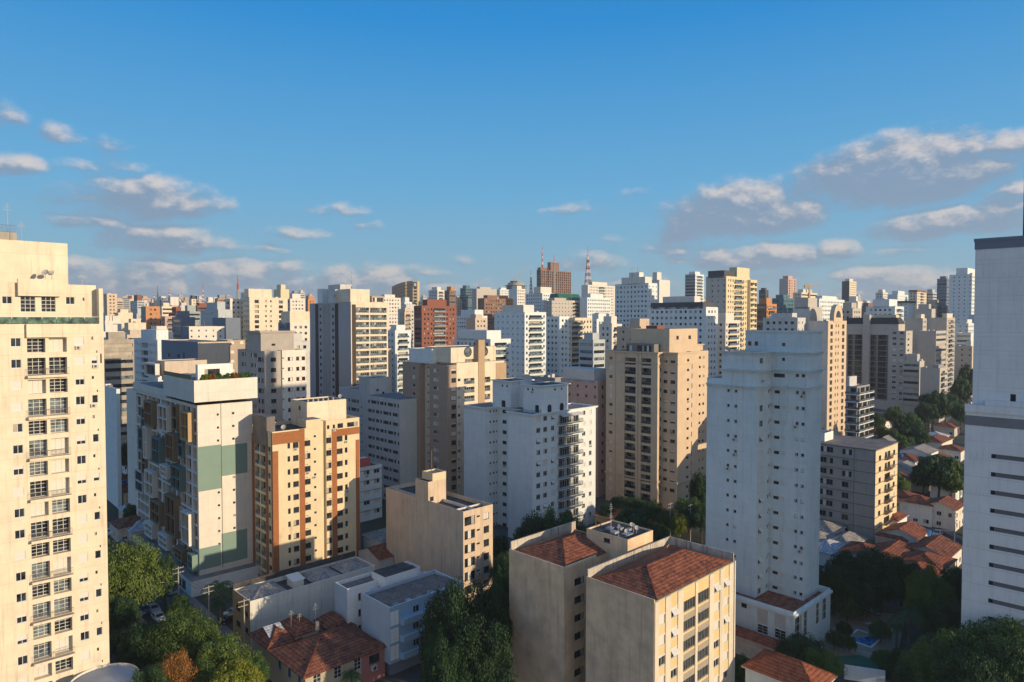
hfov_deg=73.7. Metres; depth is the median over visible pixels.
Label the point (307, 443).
window
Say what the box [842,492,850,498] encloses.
window
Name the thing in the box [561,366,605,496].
apartment tower
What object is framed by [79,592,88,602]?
window
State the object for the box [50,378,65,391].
window
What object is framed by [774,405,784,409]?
window
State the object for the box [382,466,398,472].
window
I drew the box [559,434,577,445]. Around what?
balcony door
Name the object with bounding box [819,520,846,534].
house
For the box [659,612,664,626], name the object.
window
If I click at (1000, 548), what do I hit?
window
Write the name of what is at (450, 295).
apartment tower
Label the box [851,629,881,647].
swimming pool
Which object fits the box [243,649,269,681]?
broadleaf tree
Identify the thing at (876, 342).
balcony door
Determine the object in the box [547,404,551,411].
arched door
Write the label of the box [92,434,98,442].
window
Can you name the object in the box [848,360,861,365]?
balcony door
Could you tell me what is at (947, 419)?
pavement
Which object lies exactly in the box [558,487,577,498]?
balcony door
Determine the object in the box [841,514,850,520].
window
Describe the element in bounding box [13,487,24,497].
window
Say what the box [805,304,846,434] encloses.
apartment tower
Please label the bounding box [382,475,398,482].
window
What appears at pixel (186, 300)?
apartment tower
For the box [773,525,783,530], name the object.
window
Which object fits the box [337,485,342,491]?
window
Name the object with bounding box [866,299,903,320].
apartment tower
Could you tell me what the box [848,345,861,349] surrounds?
balcony door
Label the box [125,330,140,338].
apartment tower
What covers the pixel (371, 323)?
balcony door
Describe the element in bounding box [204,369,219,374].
window
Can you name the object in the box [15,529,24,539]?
window
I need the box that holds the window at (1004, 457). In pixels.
[996,454,1023,461]
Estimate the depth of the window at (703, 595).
102.62 m
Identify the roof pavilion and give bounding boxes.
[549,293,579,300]
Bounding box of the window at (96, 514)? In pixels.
[94,511,100,520]
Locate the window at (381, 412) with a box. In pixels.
[380,411,398,416]
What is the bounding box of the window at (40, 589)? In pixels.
[32,582,48,597]
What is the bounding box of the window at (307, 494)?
[305,491,310,497]
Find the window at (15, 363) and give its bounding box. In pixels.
[10,359,21,368]
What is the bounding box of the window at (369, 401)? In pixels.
[368,400,378,404]
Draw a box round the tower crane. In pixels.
[804,284,819,297]
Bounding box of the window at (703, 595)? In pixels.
[698,588,707,603]
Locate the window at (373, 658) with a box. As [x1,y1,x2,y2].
[369,653,378,664]
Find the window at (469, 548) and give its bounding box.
[465,542,474,553]
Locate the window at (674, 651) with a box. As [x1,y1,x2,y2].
[671,645,679,659]
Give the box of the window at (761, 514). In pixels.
[758,510,764,519]
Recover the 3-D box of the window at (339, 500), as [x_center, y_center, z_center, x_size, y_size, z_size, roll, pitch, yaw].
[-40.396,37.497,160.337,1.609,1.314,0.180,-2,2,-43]
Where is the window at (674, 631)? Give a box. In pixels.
[671,625,679,639]
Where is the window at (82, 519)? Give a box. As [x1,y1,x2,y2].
[78,514,87,523]
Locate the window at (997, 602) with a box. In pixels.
[993,599,1023,610]
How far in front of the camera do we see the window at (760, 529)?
129.19 m
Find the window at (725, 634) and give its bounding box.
[724,632,727,643]
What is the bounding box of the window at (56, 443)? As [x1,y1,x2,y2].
[51,437,67,453]
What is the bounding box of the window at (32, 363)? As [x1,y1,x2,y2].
[27,358,44,374]
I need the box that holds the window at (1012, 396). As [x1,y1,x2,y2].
[1010,394,1015,401]
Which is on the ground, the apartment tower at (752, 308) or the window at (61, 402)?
the apartment tower at (752, 308)
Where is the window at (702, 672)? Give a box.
[697,665,706,680]
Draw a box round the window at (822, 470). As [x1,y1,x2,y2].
[820,467,832,473]
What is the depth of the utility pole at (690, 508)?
179.45 m
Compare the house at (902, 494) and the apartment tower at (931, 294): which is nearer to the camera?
the house at (902, 494)
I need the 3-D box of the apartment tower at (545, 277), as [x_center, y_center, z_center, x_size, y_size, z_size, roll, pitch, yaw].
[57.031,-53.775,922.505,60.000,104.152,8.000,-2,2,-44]
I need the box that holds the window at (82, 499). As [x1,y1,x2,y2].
[77,494,86,504]
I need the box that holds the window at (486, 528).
[483,525,488,533]
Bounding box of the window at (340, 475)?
[337,473,342,478]
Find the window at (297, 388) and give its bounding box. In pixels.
[296,387,304,390]
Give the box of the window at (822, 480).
[820,478,832,484]
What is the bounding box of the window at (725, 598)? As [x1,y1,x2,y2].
[724,595,728,606]
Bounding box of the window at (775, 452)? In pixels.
[774,450,784,455]
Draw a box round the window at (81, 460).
[77,455,86,464]
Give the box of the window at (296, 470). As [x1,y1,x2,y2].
[293,468,298,473]
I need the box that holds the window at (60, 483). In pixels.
[52,477,67,493]
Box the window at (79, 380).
[75,376,83,385]
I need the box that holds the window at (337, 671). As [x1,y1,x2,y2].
[334,666,340,678]
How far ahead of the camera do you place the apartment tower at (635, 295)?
428.31 m
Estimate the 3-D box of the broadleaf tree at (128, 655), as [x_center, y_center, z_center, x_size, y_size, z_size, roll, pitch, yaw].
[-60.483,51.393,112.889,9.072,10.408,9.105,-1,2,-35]
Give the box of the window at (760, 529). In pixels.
[758,525,763,534]
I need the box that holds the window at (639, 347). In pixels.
[637,345,650,351]
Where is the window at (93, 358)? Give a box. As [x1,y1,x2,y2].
[91,355,96,363]
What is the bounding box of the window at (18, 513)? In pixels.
[14,508,24,518]
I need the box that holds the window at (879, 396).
[870,393,887,399]
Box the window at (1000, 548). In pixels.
[994,545,1023,554]
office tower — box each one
[122,296,133,310]
[392,281,419,305]
[505,281,526,292]
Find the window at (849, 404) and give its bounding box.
[848,403,855,406]
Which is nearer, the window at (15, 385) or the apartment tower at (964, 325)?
the window at (15, 385)
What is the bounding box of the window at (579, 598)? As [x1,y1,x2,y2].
[575,594,583,603]
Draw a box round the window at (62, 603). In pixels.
[54,596,70,613]
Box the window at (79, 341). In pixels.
[74,337,84,345]
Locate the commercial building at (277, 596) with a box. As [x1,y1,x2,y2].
[232,551,374,648]
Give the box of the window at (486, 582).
[483,579,488,587]
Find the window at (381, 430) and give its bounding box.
[380,429,398,435]
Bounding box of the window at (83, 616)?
[80,611,89,621]
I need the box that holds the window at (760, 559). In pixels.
[758,555,763,564]
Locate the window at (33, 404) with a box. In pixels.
[28,399,45,415]
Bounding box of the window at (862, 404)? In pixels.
[857,401,868,407]
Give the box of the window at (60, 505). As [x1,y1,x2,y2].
[52,498,68,512]
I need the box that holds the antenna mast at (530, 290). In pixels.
[529,276,532,292]
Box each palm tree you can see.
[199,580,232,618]
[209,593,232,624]
[340,668,362,681]
[884,606,931,652]
[887,622,907,647]
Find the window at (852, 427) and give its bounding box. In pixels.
[847,425,854,429]
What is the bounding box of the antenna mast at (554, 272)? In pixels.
[553,254,554,293]
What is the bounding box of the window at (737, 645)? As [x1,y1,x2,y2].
[735,642,741,650]
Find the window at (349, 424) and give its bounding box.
[347,421,356,426]
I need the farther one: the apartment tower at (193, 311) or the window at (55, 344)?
the apartment tower at (193, 311)
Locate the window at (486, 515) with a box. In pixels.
[484,512,488,519]
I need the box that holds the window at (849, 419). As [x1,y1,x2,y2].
[847,418,855,421]
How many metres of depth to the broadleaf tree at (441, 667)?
99.57 m
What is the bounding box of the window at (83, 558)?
[78,553,88,563]
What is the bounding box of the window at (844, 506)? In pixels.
[841,503,850,509]
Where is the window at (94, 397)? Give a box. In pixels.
[92,395,97,403]
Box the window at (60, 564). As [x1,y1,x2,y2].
[53,557,69,573]
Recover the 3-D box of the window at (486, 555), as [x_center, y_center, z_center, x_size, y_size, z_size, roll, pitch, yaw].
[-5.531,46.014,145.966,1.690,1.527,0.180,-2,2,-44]
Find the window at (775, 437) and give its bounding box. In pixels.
[774,435,784,439]
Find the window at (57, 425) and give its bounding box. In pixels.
[50,418,66,432]
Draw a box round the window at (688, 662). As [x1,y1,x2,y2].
[683,655,693,670]
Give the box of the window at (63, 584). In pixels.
[54,578,69,592]
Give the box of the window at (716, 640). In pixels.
[714,637,718,649]
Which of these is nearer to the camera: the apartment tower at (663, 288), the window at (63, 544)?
the window at (63, 544)
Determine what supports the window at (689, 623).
in the apartment building at (612, 601)
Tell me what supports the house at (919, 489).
on the ground
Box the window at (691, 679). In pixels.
[683,674,693,681]
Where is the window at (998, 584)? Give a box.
[993,582,1023,591]
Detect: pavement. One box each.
[107,525,251,655]
[912,415,951,445]
[939,528,962,539]
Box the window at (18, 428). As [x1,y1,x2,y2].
[12,423,22,432]
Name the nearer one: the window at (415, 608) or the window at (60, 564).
the window at (60, 564)
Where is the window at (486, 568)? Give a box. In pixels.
[484,565,488,573]
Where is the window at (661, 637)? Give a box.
[659,632,664,646]
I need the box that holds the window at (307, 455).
[305,453,310,458]
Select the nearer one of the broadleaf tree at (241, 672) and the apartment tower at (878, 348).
the broadleaf tree at (241, 672)
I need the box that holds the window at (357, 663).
[354,658,360,670]
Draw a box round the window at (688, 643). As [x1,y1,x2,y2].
[683,635,693,651]
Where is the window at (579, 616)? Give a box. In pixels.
[574,612,583,622]
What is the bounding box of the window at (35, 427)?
[29,420,45,434]
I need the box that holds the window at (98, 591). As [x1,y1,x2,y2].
[96,588,101,597]
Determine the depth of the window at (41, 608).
98.72 m
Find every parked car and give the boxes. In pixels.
[139,603,150,614]
[148,602,160,613]
[151,610,166,622]
[216,612,232,624]
[223,607,232,615]
[932,529,942,535]
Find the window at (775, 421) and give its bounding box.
[774,420,784,424]
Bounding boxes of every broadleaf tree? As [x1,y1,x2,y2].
[107,538,121,597]
[108,533,175,609]
[108,594,141,635]
[109,627,132,660]
[115,620,164,673]
[121,442,127,470]
[122,503,135,516]
[130,662,173,681]
[132,605,223,665]
[152,552,179,615]
[155,646,198,681]
[165,594,192,620]
[185,631,256,681]
[209,658,266,681]
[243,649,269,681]
[417,575,502,655]
[419,620,453,669]
[419,636,472,681]
[448,613,517,681]
[471,577,513,671]
[488,551,508,582]
[489,568,508,614]
[493,534,508,559]
[512,508,556,540]
[542,504,558,527]
[555,508,586,531]
[597,502,615,516]
[608,494,624,507]
[614,506,652,529]
[615,495,645,508]
[638,498,662,521]
[649,522,670,541]
[654,508,677,528]
[670,513,690,538]
[672,497,700,533]
[688,471,705,503]
[688,502,705,542]
[735,652,749,681]
[774,632,826,662]
[798,647,847,681]
[819,563,853,614]
[824,549,876,591]
[824,628,842,649]
[830,596,864,620]
[835,621,853,635]
[840,579,884,621]
[841,633,857,651]
[854,544,903,600]
[868,618,892,643]
[869,412,885,429]
[869,648,891,673]
[875,424,888,438]
[878,555,923,608]
[883,406,903,427]
[884,428,899,438]
[884,647,910,670]
[890,661,926,681]
[893,415,910,428]
[896,434,915,447]
[896,642,945,681]
[897,423,928,445]
[897,473,911,490]
[899,411,922,427]
[903,561,949,630]
[909,429,931,443]
[909,463,931,494]
[911,628,984,675]
[914,401,940,428]
[915,455,963,496]
[915,575,959,631]
[918,389,952,423]
[921,601,960,641]
[930,460,963,496]
[934,641,1010,681]
[936,454,946,459]
[937,565,961,607]
[941,398,956,421]
[946,393,964,405]
[947,613,1023,668]
[949,375,972,401]
[950,403,964,429]
[955,365,972,402]
[972,632,1023,681]
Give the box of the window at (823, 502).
[820,499,832,506]
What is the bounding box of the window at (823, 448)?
[821,446,832,452]
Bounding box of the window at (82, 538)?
[78,534,87,543]
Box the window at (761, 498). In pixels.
[759,495,763,503]
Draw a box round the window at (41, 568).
[32,561,48,578]
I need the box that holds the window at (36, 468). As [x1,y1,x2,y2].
[30,461,46,475]
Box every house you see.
[107,514,140,542]
[117,504,126,517]
[122,466,127,473]
[122,474,127,483]
[122,483,127,504]
[127,519,144,544]
[248,602,385,681]
[358,542,392,569]
[362,528,385,547]
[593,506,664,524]
[735,625,781,658]
[741,649,837,681]
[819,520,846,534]
[819,530,834,540]
[819,538,844,565]
[831,531,868,544]
[837,541,880,559]
[857,540,913,561]
[869,418,891,428]
[869,429,878,438]
[873,528,908,543]
[879,435,896,440]
[880,520,928,547]
[890,511,908,524]
[897,460,916,473]
[897,489,923,511]
[898,453,922,464]
[898,472,912,491]
[898,495,934,526]
[900,444,938,456]
[903,550,957,575]
[903,560,946,581]
[907,473,929,492]
[909,534,962,567]
[921,434,953,447]
[929,431,949,436]
[930,484,961,499]
[930,495,962,531]
[931,452,950,457]
[933,422,960,436]
[936,444,964,461]
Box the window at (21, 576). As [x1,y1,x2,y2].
[15,571,25,582]
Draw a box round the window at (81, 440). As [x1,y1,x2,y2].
[76,435,85,444]
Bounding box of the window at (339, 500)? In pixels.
[337,497,342,503]
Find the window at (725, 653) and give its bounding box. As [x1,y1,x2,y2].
[723,649,727,661]
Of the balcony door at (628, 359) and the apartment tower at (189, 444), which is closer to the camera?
the apartment tower at (189, 444)
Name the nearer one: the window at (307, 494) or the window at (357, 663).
the window at (357, 663)
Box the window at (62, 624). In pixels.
[55,617,70,631]
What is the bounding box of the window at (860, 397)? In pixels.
[857,393,868,399]
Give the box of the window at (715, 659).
[714,656,718,667]
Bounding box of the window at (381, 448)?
[380,447,398,454]
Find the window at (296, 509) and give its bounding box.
[293,507,298,512]
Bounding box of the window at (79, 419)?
[76,416,85,424]
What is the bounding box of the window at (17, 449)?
[12,444,23,454]
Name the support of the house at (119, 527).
on the ground
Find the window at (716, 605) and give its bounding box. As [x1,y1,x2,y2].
[714,600,719,612]
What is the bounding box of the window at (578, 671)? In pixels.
[574,665,583,676]
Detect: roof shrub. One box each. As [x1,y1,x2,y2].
[199,374,208,379]
[208,374,216,379]
[216,373,223,378]
[223,373,231,378]
[230,372,238,377]
[238,372,244,377]
[244,371,250,377]
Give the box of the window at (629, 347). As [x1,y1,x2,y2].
[627,345,631,350]
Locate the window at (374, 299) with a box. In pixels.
[373,297,382,301]
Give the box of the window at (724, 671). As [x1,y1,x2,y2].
[723,667,727,679]
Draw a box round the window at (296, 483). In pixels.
[293,481,298,486]
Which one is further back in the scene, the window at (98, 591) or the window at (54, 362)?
the window at (98, 591)
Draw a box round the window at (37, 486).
[30,480,46,497]
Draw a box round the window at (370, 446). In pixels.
[368,444,378,449]
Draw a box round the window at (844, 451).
[842,448,851,454]
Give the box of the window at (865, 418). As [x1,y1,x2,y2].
[857,416,868,422]
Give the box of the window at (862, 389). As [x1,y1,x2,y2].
[857,386,868,391]
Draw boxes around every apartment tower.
[0,207,109,681]
[103,316,121,330]
[103,324,123,338]
[104,293,116,315]
[105,383,121,506]
[115,309,132,330]
[117,298,122,312]
[124,319,145,333]
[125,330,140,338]
[126,359,260,597]
[130,295,144,313]
[132,329,174,381]
[133,309,140,318]
[141,306,159,328]
[142,292,149,305]
[151,326,172,338]
[157,296,164,305]
[160,292,167,305]
[160,303,172,315]
[161,311,175,331]
[168,297,178,304]
[169,298,180,315]
[172,311,194,338]
[179,303,185,310]
[182,297,188,304]
[182,326,224,340]
[185,305,200,325]
[189,295,198,305]
[196,303,206,319]
[200,302,232,325]
[204,297,212,302]
[212,311,240,338]
[215,295,227,301]
[225,283,245,339]
[242,289,287,348]
[252,394,359,575]
[274,284,288,298]
[278,311,310,397]
[288,294,304,310]
[294,333,309,397]
[298,290,304,298]
[305,296,315,310]
[310,284,387,397]
[381,294,400,329]
[388,325,410,392]
[388,348,391,392]
[398,304,415,347]
[400,308,411,347]
[401,297,411,308]
[403,340,505,495]
[414,299,455,347]
[418,290,426,305]
[429,287,443,299]
[444,286,455,305]
[454,330,510,377]
[456,296,461,315]
[456,310,486,337]
[460,285,472,309]
[461,374,597,538]
[466,314,486,329]
[472,287,496,309]
[478,295,505,329]
[494,305,545,377]
[497,288,508,297]
[499,295,512,304]
[509,286,524,304]
[525,287,553,311]
[531,374,561,381]
[537,262,570,293]
[544,298,572,317]
[546,316,568,375]
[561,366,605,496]
[569,318,591,366]
[573,301,579,317]
[579,333,604,367]
[580,293,610,317]
[581,282,614,315]
[592,313,608,332]
[599,316,621,367]
[604,326,707,514]
[615,272,656,325]
[617,319,648,349]
[648,296,717,376]
[652,272,669,302]
[685,272,703,301]
[706,267,749,349]
[706,330,832,641]
[717,313,739,375]
[747,280,756,329]
[757,298,776,329]
[759,288,768,297]
[763,305,805,330]
[772,295,793,312]
[779,276,795,297]
[793,289,816,306]
[794,298,821,320]
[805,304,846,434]
[815,296,843,320]
[842,279,855,302]
[842,303,861,320]
[845,315,912,410]
[846,296,861,307]
[861,303,872,317]
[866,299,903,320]
[876,290,887,298]
[887,289,907,300]
[897,301,915,321]
[902,354,923,412]
[905,314,926,353]
[908,290,926,308]
[914,304,934,329]
[917,330,945,366]
[920,352,946,422]
[926,289,936,303]
[929,300,939,317]
[929,313,954,391]
[937,276,948,305]
[938,302,948,317]
[949,268,974,322]
[954,319,973,375]
[954,341,973,403]
[956,332,973,345]
[961,201,1023,636]
[968,314,973,322]
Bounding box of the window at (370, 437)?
[368,435,378,440]
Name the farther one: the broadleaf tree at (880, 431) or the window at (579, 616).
the broadleaf tree at (880, 431)
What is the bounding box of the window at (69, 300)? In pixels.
[65,297,74,304]
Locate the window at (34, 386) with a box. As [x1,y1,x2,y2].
[28,379,44,393]
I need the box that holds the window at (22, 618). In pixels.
[16,613,27,624]
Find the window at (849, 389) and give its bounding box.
[848,388,855,391]
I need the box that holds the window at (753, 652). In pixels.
[751,648,755,655]
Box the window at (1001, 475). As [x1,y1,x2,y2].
[996,473,1023,480]
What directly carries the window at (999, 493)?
in the apartment tower at (993, 551)
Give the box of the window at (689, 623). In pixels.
[683,616,693,631]
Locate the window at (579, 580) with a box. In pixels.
[575,576,583,585]
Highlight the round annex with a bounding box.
[71,663,138,681]
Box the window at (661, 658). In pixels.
[659,653,664,667]
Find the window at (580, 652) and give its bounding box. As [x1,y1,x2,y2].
[574,647,583,658]
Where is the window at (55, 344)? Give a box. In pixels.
[49,338,65,351]
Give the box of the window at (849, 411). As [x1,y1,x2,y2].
[848,410,855,414]
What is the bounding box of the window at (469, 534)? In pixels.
[465,529,474,539]
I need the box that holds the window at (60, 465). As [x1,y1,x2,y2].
[51,458,67,472]
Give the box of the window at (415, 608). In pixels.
[413,605,418,611]
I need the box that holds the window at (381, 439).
[380,438,398,444]
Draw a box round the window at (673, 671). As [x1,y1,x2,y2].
[671,665,676,679]
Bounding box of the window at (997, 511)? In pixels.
[995,509,1023,517]
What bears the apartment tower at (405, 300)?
on the ground
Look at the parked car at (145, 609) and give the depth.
138.51 m
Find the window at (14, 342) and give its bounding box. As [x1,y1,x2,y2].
[10,338,20,346]
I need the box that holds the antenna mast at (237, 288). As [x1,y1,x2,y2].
[237,276,238,298]
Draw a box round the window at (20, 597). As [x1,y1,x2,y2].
[16,592,25,603]
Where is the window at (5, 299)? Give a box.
[2,296,11,303]
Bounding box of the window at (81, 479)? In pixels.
[77,475,86,484]
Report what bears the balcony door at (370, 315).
in the apartment tower at (348, 336)
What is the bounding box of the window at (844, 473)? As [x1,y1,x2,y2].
[842,470,851,476]
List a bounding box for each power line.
[175,567,211,587]
[204,585,248,602]
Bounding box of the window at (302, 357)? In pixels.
[296,356,304,360]
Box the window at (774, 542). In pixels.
[772,540,782,545]
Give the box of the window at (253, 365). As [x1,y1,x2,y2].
[251,363,256,367]
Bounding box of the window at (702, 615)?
[698,608,707,622]
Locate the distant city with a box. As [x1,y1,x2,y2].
[103,294,872,319]
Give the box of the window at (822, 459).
[820,456,832,463]
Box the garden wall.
[844,664,884,681]
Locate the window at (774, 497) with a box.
[773,495,783,500]
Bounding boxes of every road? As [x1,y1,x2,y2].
[112,549,271,681]
[898,413,949,452]
[921,525,962,549]
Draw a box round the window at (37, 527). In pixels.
[31,520,47,537]
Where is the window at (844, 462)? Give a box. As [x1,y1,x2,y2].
[842,459,851,465]
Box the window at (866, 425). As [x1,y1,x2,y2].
[857,423,868,429]
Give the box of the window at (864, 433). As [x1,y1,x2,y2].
[857,430,867,436]
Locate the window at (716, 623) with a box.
[714,619,718,631]
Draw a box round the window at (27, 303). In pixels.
[20,296,34,311]
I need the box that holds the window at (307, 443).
[305,440,310,445]
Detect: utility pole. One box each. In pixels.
[157,566,183,595]
[203,585,214,616]
[238,598,249,646]
[688,504,692,541]
[954,514,957,540]
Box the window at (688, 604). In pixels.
[684,597,693,611]
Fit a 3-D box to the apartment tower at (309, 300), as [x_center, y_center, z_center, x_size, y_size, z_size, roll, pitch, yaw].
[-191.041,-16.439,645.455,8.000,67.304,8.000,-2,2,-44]
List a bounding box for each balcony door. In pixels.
[356,322,367,324]
[356,329,367,331]
[356,336,367,341]
[356,351,367,353]
[356,358,367,360]
[356,365,367,367]
[356,372,367,375]
[370,308,384,312]
[370,315,384,319]
[370,322,384,324]
[370,329,384,331]
[370,336,384,338]
[370,343,384,345]
[370,350,384,354]
[370,357,384,360]
[370,364,384,367]
[370,371,384,374]
[558,466,577,477]
[558,476,577,488]
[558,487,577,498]
[558,497,577,509]
[559,414,577,423]
[559,424,577,434]
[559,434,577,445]
[559,445,577,455]
[559,455,577,466]
[627,357,635,361]
[627,367,635,370]
[627,376,635,380]
[627,386,635,389]
[627,395,635,399]
[627,405,635,410]
[627,414,634,420]
[627,424,634,428]
[643,426,650,430]
[848,334,861,338]
[848,340,861,344]
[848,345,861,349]
[848,350,861,354]
[848,355,861,360]
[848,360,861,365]
[848,366,861,370]
[848,371,861,375]
[870,367,887,371]
[870,372,887,377]
[870,377,887,382]
[870,383,887,388]
[870,388,887,393]
[871,335,888,339]
[871,340,887,344]
[871,345,887,350]
[871,351,887,355]
[871,356,887,361]
[871,361,887,366]
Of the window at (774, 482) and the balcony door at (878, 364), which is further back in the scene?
the balcony door at (878, 364)
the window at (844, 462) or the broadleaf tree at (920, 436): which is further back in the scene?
the broadleaf tree at (920, 436)
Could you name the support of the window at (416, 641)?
in the apartment building at (385, 605)
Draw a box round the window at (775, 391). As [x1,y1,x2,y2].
[774,390,784,393]
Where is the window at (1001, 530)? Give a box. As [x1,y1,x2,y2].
[995,527,1023,536]
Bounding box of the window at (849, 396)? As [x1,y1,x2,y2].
[848,395,855,399]
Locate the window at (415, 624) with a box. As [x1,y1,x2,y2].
[413,621,418,628]
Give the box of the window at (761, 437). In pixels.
[759,434,764,442]
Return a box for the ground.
[107,392,964,681]
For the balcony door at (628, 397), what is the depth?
208.57 m
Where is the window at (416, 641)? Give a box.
[413,638,418,645]
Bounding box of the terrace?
[821,610,903,656]
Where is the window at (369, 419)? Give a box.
[368,417,378,422]
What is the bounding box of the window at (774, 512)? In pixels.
[773,510,783,515]
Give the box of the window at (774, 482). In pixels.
[773,480,783,485]
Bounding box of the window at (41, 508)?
[30,502,47,515]
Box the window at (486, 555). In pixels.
[483,552,488,560]
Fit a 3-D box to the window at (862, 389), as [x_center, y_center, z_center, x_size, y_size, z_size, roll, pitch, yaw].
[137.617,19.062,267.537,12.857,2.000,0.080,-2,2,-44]
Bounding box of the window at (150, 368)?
[147,364,154,374]
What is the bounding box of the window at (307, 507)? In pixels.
[305,504,310,510]
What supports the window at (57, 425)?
in the apartment tower at (54, 614)
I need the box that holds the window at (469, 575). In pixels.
[465,570,474,580]
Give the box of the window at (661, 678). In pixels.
[659,673,664,681]
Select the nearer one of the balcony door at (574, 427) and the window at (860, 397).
the balcony door at (574, 427)
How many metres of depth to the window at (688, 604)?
99.83 m
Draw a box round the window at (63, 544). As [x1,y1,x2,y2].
[53,538,69,552]
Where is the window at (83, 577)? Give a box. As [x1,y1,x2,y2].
[79,572,87,582]
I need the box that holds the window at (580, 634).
[574,630,583,640]
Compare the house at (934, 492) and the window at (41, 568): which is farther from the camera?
the house at (934, 492)
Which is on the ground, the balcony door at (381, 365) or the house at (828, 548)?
the house at (828, 548)
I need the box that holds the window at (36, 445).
[29,439,45,456]
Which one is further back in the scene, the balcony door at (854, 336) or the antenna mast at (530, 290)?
the antenna mast at (530, 290)
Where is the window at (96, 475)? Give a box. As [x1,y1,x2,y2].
[93,473,98,481]
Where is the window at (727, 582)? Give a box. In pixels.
[724,577,731,588]
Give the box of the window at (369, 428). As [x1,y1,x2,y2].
[368,426,378,431]
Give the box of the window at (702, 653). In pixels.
[697,646,707,661]
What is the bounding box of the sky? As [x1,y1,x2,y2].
[0,0,1023,303]
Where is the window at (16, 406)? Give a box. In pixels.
[11,402,21,411]
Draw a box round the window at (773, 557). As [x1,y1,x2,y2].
[772,555,782,560]
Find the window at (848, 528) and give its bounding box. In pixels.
[841,524,850,530]
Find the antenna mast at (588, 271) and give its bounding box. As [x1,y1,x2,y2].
[584,255,590,284]
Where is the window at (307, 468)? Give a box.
[305,466,309,471]
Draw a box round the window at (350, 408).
[349,407,358,411]
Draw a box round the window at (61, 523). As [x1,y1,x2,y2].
[52,517,68,533]
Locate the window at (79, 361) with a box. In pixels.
[74,356,83,365]
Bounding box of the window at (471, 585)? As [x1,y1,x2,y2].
[465,583,474,593]
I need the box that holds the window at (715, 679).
[713,674,718,681]
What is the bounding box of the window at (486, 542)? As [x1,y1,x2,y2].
[484,539,488,546]
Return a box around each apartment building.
[104,332,134,466]
[161,339,244,379]
[238,330,306,423]
[335,548,462,674]
[339,376,417,499]
[360,456,381,522]
[386,450,492,599]
[509,504,735,681]
[820,429,897,542]
[844,376,873,437]
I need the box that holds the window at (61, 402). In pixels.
[50,397,66,413]
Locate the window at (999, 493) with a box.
[995,491,1023,498]
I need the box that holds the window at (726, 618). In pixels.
[724,613,730,624]
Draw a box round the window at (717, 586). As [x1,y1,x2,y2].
[714,582,722,593]
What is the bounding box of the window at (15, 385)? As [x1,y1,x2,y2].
[11,381,22,390]
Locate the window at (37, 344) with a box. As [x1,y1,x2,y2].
[27,338,43,352]
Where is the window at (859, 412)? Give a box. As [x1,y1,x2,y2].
[857,408,868,414]
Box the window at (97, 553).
[95,550,100,559]
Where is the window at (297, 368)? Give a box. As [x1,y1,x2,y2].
[296,366,304,370]
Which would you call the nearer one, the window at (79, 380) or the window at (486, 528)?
the window at (79, 380)
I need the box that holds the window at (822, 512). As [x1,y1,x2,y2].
[820,510,831,516]
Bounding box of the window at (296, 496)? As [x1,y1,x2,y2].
[293,494,298,499]
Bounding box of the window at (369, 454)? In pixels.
[368,453,378,458]
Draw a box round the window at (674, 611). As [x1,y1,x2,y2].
[671,605,679,618]
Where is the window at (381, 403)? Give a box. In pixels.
[380,401,398,407]
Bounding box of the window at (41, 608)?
[33,601,49,618]
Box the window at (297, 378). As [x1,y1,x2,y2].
[296,377,304,380]
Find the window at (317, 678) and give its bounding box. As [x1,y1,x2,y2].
[313,673,320,681]
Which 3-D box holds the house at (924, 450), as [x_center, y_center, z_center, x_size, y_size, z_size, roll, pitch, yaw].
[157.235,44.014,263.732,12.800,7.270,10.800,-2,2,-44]
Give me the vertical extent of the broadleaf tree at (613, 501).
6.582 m
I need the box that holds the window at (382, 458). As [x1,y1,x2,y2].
[380,456,398,463]
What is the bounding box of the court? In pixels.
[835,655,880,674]
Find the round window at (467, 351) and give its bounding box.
[464,347,471,356]
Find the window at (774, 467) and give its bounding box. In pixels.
[773,465,783,470]
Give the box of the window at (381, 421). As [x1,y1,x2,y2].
[380,420,398,426]
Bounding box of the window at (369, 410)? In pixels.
[368,409,378,413]
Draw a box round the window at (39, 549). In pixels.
[31,542,48,556]
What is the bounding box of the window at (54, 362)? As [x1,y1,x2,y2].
[49,357,65,373]
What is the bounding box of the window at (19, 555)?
[15,550,25,560]
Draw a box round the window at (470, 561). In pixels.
[465,556,474,567]
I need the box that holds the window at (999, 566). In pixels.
[994,563,1023,573]
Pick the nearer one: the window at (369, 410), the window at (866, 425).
the window at (369, 410)
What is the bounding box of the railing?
[819,637,870,658]
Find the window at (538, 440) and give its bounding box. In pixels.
[536,438,541,444]
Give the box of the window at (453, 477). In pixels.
[452,476,460,489]
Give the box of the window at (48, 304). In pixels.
[41,297,55,311]
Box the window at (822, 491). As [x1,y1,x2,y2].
[820,488,832,495]
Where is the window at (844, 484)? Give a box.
[842,481,851,487]
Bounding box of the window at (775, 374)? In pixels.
[774,373,784,377]
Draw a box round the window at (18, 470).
[13,466,23,475]
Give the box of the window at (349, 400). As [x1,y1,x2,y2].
[348,398,358,402]
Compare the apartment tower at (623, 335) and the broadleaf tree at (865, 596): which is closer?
the broadleaf tree at (865, 596)
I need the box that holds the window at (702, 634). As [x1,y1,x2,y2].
[698,626,707,641]
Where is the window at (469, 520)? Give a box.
[465,515,474,525]

